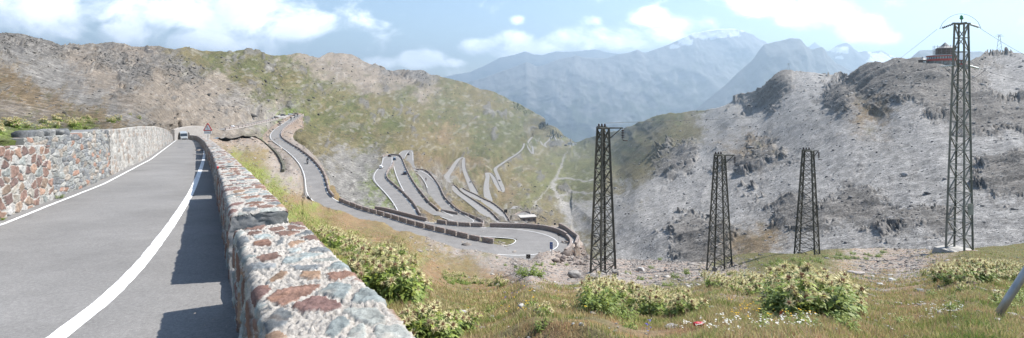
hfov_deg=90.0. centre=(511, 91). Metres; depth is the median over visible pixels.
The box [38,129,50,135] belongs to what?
cap stone
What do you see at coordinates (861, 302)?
thistle plant
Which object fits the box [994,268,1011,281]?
thistle plant
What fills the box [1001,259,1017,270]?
thistle plant
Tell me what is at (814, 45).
mountains
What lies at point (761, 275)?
thistle plant
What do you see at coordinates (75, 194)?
road marking
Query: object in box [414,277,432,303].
thistle plant
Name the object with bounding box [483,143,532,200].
hairpin road
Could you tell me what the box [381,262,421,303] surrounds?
thistle plant
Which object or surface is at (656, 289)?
thistle plant
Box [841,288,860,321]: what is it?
thistle plant
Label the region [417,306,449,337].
thistle plant
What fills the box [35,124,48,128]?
thistle plant
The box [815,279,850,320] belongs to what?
thistle plant
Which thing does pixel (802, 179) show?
lattice mast
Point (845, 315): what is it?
thistle plant
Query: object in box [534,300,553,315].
thistle plant
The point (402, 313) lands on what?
thistle plant
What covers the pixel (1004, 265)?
thistle plant
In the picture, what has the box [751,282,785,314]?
thistle plant
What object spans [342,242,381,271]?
thistle plant
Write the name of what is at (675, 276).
green herb
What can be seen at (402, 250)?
thistle plant
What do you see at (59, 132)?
cap stone
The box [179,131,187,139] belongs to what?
van
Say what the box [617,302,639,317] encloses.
thistle plant
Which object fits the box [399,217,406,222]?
parapet block
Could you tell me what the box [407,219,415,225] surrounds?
parapet block
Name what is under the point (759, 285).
thistle plant
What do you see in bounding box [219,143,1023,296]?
grass
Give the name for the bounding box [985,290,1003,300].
thistle plant
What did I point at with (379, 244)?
thistle plant
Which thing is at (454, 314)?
thistle plant
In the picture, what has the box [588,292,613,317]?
thistle plant
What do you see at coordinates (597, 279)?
thistle plant
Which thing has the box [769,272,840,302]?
thistle plant
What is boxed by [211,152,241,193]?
parapet block
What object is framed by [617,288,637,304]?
thistle plant
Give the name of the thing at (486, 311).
green herb
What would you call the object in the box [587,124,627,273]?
lattice mast
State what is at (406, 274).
thistle plant
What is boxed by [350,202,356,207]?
parapet block
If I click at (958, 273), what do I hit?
thistle plant
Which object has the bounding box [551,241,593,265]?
rubble
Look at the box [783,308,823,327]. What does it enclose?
green herb
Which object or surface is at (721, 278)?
thistle plant
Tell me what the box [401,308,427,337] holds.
thistle plant
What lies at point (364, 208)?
parapet block
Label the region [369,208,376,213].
parapet block
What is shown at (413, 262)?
thistle plant
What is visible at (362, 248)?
thistle plant
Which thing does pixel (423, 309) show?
thistle plant
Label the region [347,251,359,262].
thistle plant
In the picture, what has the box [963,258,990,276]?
thistle plant
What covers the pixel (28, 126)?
thistle plant
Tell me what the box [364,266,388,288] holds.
thistle plant
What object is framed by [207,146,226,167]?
parapet block
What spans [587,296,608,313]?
thistle plant
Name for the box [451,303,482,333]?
thistle plant
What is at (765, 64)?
mountains
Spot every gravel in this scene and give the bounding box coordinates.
[193,236,1020,337]
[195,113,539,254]
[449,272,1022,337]
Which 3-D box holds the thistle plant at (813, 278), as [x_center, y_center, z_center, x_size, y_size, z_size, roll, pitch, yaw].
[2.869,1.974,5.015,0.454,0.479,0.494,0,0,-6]
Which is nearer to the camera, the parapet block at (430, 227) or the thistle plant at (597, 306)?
the thistle plant at (597, 306)
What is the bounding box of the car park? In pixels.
[274,115,289,118]
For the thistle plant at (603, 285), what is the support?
on the slope
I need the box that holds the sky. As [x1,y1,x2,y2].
[0,0,1023,138]
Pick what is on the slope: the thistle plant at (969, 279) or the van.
the thistle plant at (969, 279)
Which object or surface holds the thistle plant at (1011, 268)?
on the slope
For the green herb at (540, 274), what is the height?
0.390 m
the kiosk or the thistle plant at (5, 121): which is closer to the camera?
the thistle plant at (5, 121)
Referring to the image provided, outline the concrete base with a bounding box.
[931,244,976,252]
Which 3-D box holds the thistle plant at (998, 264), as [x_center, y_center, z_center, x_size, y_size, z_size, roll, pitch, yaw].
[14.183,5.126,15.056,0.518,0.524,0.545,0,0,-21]
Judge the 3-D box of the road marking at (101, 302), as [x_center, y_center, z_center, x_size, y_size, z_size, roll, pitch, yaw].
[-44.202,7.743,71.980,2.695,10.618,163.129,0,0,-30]
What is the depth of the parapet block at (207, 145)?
43.97 m
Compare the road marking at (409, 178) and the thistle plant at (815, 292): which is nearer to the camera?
the thistle plant at (815, 292)
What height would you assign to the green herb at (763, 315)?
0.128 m
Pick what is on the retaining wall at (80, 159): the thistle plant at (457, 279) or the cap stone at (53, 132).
the cap stone at (53, 132)
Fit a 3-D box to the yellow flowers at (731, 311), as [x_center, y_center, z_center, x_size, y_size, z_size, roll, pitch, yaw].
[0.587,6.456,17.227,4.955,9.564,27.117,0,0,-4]
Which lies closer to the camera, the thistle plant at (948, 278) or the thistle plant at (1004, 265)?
the thistle plant at (948, 278)
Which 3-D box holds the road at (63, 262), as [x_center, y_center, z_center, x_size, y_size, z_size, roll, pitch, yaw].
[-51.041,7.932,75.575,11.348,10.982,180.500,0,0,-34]
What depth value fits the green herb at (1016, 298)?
7.50 m
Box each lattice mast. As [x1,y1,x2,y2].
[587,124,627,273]
[706,152,738,270]
[793,147,821,254]
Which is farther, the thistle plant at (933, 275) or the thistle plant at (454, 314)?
the thistle plant at (933, 275)
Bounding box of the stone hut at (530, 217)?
[518,214,536,222]
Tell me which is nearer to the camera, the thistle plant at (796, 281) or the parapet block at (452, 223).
the thistle plant at (796, 281)
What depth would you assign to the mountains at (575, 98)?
15122.69 m
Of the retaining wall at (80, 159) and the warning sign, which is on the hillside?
the retaining wall at (80, 159)
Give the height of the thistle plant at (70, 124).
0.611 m
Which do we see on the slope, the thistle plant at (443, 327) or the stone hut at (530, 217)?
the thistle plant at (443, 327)
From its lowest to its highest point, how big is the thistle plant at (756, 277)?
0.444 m
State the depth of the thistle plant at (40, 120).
24.48 m
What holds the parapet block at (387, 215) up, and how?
on the hairpin road at (530, 242)
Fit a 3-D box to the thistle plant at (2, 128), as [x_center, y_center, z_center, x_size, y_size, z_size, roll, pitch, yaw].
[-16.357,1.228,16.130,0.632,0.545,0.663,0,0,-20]
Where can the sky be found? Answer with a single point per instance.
(443, 38)
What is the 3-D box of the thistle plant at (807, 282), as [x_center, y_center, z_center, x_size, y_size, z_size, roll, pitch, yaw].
[2.801,1.888,4.763,0.571,0.540,0.528,0,0,-3]
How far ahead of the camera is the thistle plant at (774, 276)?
7.11 m
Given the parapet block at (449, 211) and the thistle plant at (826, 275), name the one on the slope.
the thistle plant at (826, 275)
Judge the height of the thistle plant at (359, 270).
0.463 m
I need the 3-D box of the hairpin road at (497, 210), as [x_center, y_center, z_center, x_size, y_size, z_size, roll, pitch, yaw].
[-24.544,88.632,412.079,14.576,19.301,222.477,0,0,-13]
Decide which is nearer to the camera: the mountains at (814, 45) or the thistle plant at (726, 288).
the thistle plant at (726, 288)
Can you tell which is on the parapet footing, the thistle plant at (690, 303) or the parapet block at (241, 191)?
the parapet block at (241, 191)
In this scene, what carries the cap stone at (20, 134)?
on the retaining wall at (80, 159)
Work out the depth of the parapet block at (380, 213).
131.94 m
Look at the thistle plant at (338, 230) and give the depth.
9.02 m
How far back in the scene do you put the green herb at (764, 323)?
3.78 m
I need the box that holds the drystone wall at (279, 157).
[266,144,284,171]
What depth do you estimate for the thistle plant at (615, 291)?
8.11 m
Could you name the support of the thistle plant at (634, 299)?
on the slope
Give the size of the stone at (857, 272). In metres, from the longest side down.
0.553 x 0.409 x 0.187 m
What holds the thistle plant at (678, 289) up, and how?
on the slope
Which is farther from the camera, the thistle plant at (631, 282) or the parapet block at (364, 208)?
the parapet block at (364, 208)
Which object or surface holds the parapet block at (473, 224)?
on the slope
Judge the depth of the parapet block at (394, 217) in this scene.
127.89 m
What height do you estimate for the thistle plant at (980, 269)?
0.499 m
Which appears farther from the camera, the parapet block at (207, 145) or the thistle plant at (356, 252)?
the parapet block at (207, 145)
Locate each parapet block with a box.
[201,139,211,148]
[205,143,218,156]
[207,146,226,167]
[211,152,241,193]
[216,166,288,280]
[232,221,414,337]
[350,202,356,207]
[362,206,369,211]
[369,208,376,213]
[377,210,384,215]
[384,212,391,217]
[391,214,399,220]
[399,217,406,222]
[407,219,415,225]
[416,221,424,228]
[425,224,434,230]
[429,202,438,210]
[435,226,445,233]
[437,219,446,224]
[441,209,457,214]
[446,228,456,235]
[447,221,457,225]
[457,231,468,238]
[458,222,469,226]
[469,234,480,240]
[471,222,482,226]
[482,236,493,243]
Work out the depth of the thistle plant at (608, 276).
12.46 m
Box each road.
[0,139,238,337]
[269,115,568,259]
[372,150,481,223]
[439,179,509,222]
[444,157,477,193]
[460,188,517,222]
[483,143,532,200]
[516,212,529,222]
[556,227,575,242]
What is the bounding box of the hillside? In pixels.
[0,32,1023,261]
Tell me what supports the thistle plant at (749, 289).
on the slope
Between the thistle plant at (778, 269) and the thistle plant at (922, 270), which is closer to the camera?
the thistle plant at (778, 269)
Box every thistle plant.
[0,116,11,125]
[0,122,5,134]
[6,117,21,128]
[8,116,25,127]
[22,121,34,127]
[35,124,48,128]
[36,115,52,124]
[44,120,60,127]
[50,113,64,121]
[63,119,80,128]
[67,117,81,126]
[84,117,94,123]
[310,224,329,234]
[319,227,335,243]
[326,225,347,247]
[328,233,342,247]
[336,228,345,240]
[339,237,366,250]
[339,240,365,251]
[342,236,363,258]
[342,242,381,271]
[345,230,354,240]
[346,250,377,273]
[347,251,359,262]
[350,253,410,290]
[352,242,385,257]
[355,241,395,258]
[356,242,397,273]
[363,265,404,294]
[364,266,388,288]
[366,239,396,261]
[370,273,385,294]
[371,259,423,300]
[379,247,400,260]
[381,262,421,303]
[383,270,414,296]
[395,241,407,255]
[396,301,441,337]
[398,256,424,304]
[399,307,418,336]
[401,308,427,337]
[410,272,424,303]
[413,309,458,337]
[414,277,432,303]
[414,300,453,333]
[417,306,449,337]
[434,306,462,336]
[445,308,464,337]
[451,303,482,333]
[452,273,461,282]
[471,277,478,283]
[493,274,501,285]
[497,279,507,286]
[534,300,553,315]
[556,299,570,309]
[575,278,601,308]
[577,282,614,312]
[585,276,602,286]
[585,276,609,289]
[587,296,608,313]
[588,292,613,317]
[591,270,608,284]
[603,278,626,303]
[605,275,618,286]
[608,295,619,308]
[608,303,634,322]
[609,282,629,298]
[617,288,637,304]
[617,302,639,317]
[623,279,642,301]
[624,290,652,310]
[624,293,635,303]
[632,286,664,317]
[653,284,668,297]
[653,298,670,315]
[656,295,675,317]
[670,297,701,316]
[671,288,708,316]
[674,286,689,295]
[702,273,719,287]
[703,271,720,284]
[711,275,728,287]
[714,273,730,283]
[720,285,730,291]
[724,277,744,291]
[729,281,744,292]
[739,274,751,286]
[743,280,763,295]
[746,276,764,286]
[747,276,766,290]
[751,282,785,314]
[754,273,770,283]
[758,270,782,293]
[765,260,794,289]
[765,280,784,309]
[767,265,793,296]
[768,283,792,315]
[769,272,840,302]
[769,276,785,294]
[772,261,823,288]
[775,271,833,298]
[775,279,819,301]
[777,267,850,315]
[781,264,810,281]
[781,281,829,314]
[784,273,854,318]
[791,282,831,315]
[793,264,820,284]
[812,266,849,299]
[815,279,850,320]
[819,270,869,313]
[819,285,855,322]
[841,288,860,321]
[844,285,868,314]
[919,268,930,275]
[929,266,939,281]
[935,263,958,284]
[945,262,968,274]
[950,266,977,278]
[952,256,990,282]
[952,267,978,283]
[955,281,970,290]
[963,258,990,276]
[967,259,1002,282]
[967,277,980,283]
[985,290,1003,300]
[986,257,1005,272]
[991,260,1008,270]
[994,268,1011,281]
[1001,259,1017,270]
[1009,264,1020,271]
[1009,270,1018,281]
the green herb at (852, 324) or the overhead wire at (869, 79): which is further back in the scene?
the overhead wire at (869, 79)
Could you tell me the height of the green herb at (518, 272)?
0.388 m
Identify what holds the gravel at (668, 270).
on the slope
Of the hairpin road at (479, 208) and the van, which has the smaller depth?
the van
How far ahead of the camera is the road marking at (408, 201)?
225.13 m
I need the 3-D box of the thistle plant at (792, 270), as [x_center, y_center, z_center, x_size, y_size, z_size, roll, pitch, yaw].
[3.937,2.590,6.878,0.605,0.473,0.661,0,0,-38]
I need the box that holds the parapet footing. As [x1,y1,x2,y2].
[188,138,244,329]
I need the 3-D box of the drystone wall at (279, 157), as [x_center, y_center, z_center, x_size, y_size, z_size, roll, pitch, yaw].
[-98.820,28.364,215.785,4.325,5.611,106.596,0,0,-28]
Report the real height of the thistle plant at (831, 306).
0.435 m
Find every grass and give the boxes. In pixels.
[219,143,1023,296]
[296,215,1023,337]
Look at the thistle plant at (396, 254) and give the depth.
6.30 m
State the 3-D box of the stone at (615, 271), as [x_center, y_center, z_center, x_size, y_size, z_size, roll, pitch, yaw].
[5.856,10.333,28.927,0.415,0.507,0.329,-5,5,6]
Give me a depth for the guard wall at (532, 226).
133.44 m
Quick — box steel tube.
[995,266,1023,316]
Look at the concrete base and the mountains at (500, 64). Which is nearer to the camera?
the concrete base
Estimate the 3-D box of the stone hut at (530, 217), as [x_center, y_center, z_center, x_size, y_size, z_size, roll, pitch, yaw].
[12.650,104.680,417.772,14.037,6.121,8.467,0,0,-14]
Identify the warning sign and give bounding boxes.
[203,123,211,133]
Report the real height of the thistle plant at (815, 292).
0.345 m
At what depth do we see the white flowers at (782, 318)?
3.90 m
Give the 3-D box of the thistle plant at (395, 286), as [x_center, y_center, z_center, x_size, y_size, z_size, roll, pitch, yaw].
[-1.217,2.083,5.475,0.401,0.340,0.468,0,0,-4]
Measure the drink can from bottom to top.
0.037 m
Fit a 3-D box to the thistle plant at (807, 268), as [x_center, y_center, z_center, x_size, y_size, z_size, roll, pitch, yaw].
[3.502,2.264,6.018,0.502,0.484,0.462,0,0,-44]
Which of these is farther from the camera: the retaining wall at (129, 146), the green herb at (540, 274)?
the retaining wall at (129, 146)
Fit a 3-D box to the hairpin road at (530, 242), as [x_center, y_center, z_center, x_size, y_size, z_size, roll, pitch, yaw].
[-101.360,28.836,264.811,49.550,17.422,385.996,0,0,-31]
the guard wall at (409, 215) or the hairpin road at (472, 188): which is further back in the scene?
the hairpin road at (472, 188)
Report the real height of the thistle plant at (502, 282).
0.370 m
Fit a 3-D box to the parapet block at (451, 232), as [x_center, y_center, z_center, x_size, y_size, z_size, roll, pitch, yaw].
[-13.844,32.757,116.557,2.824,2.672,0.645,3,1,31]
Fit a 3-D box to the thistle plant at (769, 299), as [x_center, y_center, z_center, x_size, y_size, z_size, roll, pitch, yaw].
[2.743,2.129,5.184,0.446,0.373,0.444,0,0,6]
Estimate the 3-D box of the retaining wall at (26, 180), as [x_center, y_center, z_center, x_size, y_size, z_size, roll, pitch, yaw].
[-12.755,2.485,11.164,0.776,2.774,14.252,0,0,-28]
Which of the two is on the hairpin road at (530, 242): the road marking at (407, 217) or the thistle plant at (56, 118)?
the road marking at (407, 217)
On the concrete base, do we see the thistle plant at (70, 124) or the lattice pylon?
the lattice pylon
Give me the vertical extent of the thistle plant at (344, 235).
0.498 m
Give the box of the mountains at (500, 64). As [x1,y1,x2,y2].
[445,49,645,81]
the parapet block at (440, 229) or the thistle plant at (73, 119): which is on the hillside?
the thistle plant at (73, 119)
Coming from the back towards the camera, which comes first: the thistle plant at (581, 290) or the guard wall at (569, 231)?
the guard wall at (569, 231)
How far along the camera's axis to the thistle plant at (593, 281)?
8.08 m
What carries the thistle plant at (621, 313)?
on the slope
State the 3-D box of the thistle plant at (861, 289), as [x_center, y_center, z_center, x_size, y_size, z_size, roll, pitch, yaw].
[3.938,2.413,6.169,0.595,0.512,0.580,0,0,29]
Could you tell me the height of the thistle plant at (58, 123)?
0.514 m
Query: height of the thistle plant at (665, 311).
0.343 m
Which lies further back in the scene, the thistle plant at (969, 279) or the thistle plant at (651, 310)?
the thistle plant at (969, 279)
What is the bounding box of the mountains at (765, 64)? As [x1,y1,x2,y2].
[695,38,852,110]
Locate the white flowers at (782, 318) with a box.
[676,275,963,330]
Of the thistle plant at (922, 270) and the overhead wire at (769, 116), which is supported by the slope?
the thistle plant at (922, 270)
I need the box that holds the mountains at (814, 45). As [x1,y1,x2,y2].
[809,42,826,51]
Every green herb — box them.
[484,305,494,314]
[514,267,526,275]
[520,264,538,277]
[525,298,541,306]
[530,266,545,277]
[534,317,552,332]
[620,318,637,330]
[671,272,679,278]
[748,312,779,330]
[755,307,778,319]
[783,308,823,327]
[829,310,861,333]
[831,313,858,328]
[892,313,911,323]
[944,300,965,311]
[945,293,961,299]
[987,292,1017,307]
[994,287,1023,302]
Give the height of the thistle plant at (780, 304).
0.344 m
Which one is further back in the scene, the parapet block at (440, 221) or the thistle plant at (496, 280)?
the parapet block at (440, 221)
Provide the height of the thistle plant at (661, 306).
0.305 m
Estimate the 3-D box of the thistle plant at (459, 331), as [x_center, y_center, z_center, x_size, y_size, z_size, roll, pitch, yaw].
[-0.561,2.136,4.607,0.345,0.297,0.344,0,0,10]
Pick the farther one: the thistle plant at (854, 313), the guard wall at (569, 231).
the guard wall at (569, 231)
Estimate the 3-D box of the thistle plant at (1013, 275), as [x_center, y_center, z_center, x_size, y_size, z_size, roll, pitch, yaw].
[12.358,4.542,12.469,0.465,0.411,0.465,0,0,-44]
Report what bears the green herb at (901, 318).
on the slope
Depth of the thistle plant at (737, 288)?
10.38 m
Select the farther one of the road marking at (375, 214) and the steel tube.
the road marking at (375, 214)
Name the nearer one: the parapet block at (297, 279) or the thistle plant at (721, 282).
the parapet block at (297, 279)
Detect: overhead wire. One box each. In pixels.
[617,69,921,122]
[791,67,934,86]
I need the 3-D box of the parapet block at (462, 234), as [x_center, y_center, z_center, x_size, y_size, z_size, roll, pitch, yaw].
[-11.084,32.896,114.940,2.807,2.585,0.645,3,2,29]
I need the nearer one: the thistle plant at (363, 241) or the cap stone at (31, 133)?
the thistle plant at (363, 241)
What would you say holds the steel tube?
on the slope
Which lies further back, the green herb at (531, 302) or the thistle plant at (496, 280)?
the thistle plant at (496, 280)
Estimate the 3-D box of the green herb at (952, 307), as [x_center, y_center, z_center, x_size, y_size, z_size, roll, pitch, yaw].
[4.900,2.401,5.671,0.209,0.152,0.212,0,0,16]
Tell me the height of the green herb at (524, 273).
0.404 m
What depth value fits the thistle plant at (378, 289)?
5.37 m
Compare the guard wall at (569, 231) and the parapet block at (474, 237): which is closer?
the parapet block at (474, 237)
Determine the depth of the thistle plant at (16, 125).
19.97 m
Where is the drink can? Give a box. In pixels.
[693,321,703,325]
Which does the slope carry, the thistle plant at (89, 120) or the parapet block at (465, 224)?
the parapet block at (465, 224)
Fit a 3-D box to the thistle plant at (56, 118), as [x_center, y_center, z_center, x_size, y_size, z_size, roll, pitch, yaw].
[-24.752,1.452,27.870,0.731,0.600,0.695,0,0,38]
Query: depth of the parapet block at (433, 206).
195.36 m
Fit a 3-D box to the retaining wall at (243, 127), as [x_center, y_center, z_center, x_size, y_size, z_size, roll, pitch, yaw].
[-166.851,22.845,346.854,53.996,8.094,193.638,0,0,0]
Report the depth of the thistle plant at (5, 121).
19.98 m
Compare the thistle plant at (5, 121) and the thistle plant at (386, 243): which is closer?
the thistle plant at (386, 243)
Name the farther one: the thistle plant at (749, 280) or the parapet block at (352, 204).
the parapet block at (352, 204)
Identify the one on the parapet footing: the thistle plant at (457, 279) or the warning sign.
the warning sign
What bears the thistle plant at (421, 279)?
on the slope
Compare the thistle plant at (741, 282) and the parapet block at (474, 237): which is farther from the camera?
the parapet block at (474, 237)
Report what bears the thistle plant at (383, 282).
on the slope
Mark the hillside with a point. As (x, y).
(572, 177)
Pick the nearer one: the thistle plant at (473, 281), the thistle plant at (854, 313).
the thistle plant at (854, 313)
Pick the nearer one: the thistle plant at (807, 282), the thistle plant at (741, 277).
the thistle plant at (807, 282)
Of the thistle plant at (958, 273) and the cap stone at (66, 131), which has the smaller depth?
the thistle plant at (958, 273)
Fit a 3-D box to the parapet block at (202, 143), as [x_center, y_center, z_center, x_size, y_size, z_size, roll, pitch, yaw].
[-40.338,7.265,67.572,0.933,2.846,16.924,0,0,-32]
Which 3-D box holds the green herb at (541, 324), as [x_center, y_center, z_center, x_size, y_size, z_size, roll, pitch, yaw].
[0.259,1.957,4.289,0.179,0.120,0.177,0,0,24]
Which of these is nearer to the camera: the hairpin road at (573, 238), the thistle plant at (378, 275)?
the thistle plant at (378, 275)
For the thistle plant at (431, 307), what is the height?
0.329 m
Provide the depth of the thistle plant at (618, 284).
9.99 m
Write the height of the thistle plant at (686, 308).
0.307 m
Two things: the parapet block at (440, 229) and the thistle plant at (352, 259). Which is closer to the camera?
the thistle plant at (352, 259)
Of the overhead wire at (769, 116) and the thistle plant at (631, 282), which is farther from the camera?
the overhead wire at (769, 116)
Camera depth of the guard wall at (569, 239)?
114.84 m
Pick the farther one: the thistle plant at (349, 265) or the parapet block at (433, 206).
the parapet block at (433, 206)
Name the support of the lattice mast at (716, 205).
on the slope
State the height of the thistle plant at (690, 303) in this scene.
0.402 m
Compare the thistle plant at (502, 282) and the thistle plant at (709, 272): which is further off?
the thistle plant at (502, 282)
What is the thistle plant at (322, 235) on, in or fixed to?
on the slope
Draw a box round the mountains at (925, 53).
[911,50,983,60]
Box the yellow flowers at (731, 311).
[468,285,815,320]
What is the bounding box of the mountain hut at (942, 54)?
[926,42,967,68]
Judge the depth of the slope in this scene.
36.91 m
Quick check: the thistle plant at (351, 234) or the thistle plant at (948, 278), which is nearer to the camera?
the thistle plant at (948, 278)
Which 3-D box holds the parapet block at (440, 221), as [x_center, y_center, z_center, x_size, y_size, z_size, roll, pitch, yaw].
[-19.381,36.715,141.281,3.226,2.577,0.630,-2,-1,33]
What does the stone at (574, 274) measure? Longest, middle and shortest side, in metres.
0.798 x 0.659 x 0.478 m
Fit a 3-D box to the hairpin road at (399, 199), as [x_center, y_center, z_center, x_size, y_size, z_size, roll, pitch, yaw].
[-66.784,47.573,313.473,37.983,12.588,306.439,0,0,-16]
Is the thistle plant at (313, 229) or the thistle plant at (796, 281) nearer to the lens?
the thistle plant at (796, 281)
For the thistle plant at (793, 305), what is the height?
0.390 m
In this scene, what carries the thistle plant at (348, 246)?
on the slope
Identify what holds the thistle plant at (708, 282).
on the slope
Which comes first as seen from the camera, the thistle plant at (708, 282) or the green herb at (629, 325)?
the green herb at (629, 325)
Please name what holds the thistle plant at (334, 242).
on the slope
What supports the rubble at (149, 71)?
on the hillside
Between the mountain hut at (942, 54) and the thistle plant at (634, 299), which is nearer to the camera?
the thistle plant at (634, 299)
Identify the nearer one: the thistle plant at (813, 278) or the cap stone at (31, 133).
the thistle plant at (813, 278)
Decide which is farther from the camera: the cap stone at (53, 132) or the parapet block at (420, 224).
the parapet block at (420, 224)
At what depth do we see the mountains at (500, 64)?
23166.10 m
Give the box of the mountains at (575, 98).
[465,28,767,141]
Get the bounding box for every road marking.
[0,141,174,224]
[46,149,204,337]
[270,116,557,254]
[280,132,515,245]
[374,152,451,215]
[385,152,473,222]
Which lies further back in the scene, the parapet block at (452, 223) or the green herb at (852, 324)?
the parapet block at (452, 223)
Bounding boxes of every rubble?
[0,32,562,224]
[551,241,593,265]
[594,50,1023,260]
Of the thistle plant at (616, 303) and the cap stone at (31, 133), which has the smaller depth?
the thistle plant at (616, 303)
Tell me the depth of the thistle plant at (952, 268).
9.80 m
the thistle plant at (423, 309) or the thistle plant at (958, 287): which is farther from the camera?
the thistle plant at (958, 287)
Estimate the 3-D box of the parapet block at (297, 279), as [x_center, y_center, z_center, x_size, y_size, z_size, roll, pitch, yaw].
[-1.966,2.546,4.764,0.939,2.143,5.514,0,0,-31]
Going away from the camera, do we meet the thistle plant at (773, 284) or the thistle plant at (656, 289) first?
the thistle plant at (773, 284)
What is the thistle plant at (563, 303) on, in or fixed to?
on the slope
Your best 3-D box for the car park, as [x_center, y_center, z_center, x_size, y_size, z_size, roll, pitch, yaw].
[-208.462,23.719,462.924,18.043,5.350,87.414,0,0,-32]
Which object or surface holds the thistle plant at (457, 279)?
on the slope
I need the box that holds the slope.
[211,113,1023,337]
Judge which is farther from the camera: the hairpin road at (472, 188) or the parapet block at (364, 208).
the hairpin road at (472, 188)
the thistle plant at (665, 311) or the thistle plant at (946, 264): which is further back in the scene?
the thistle plant at (946, 264)
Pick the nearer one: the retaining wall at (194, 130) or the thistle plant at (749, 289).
the thistle plant at (749, 289)
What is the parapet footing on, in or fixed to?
on the slope
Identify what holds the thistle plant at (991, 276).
on the slope
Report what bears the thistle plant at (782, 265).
on the slope
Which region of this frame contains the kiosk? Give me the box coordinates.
[918,57,926,62]
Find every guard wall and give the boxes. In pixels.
[374,206,427,221]
[490,223,567,235]
[558,223,578,246]
[564,234,571,254]
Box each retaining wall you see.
[0,144,53,218]
[9,129,110,197]
[101,126,172,174]
[171,126,209,140]
[224,119,277,139]
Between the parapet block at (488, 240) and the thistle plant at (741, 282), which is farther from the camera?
the parapet block at (488, 240)
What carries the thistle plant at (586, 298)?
on the slope
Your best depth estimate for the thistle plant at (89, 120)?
31.39 m
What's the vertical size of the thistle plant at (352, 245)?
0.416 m
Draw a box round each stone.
[11,130,28,137]
[28,130,35,136]
[34,130,44,137]
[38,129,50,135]
[51,129,55,135]
[55,129,64,134]
[60,128,69,136]
[567,270,580,277]
[612,269,618,275]
[848,270,864,275]
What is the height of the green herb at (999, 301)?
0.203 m
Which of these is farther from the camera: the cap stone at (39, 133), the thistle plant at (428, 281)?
the cap stone at (39, 133)
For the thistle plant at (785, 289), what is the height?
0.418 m
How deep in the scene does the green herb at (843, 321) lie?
4.30 m
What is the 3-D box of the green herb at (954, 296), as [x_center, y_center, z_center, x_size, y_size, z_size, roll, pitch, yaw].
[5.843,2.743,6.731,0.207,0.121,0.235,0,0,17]
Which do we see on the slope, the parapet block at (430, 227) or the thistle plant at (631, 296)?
the thistle plant at (631, 296)
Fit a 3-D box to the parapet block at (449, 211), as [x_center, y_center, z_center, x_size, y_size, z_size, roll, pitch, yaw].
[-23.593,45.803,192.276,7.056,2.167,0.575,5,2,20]

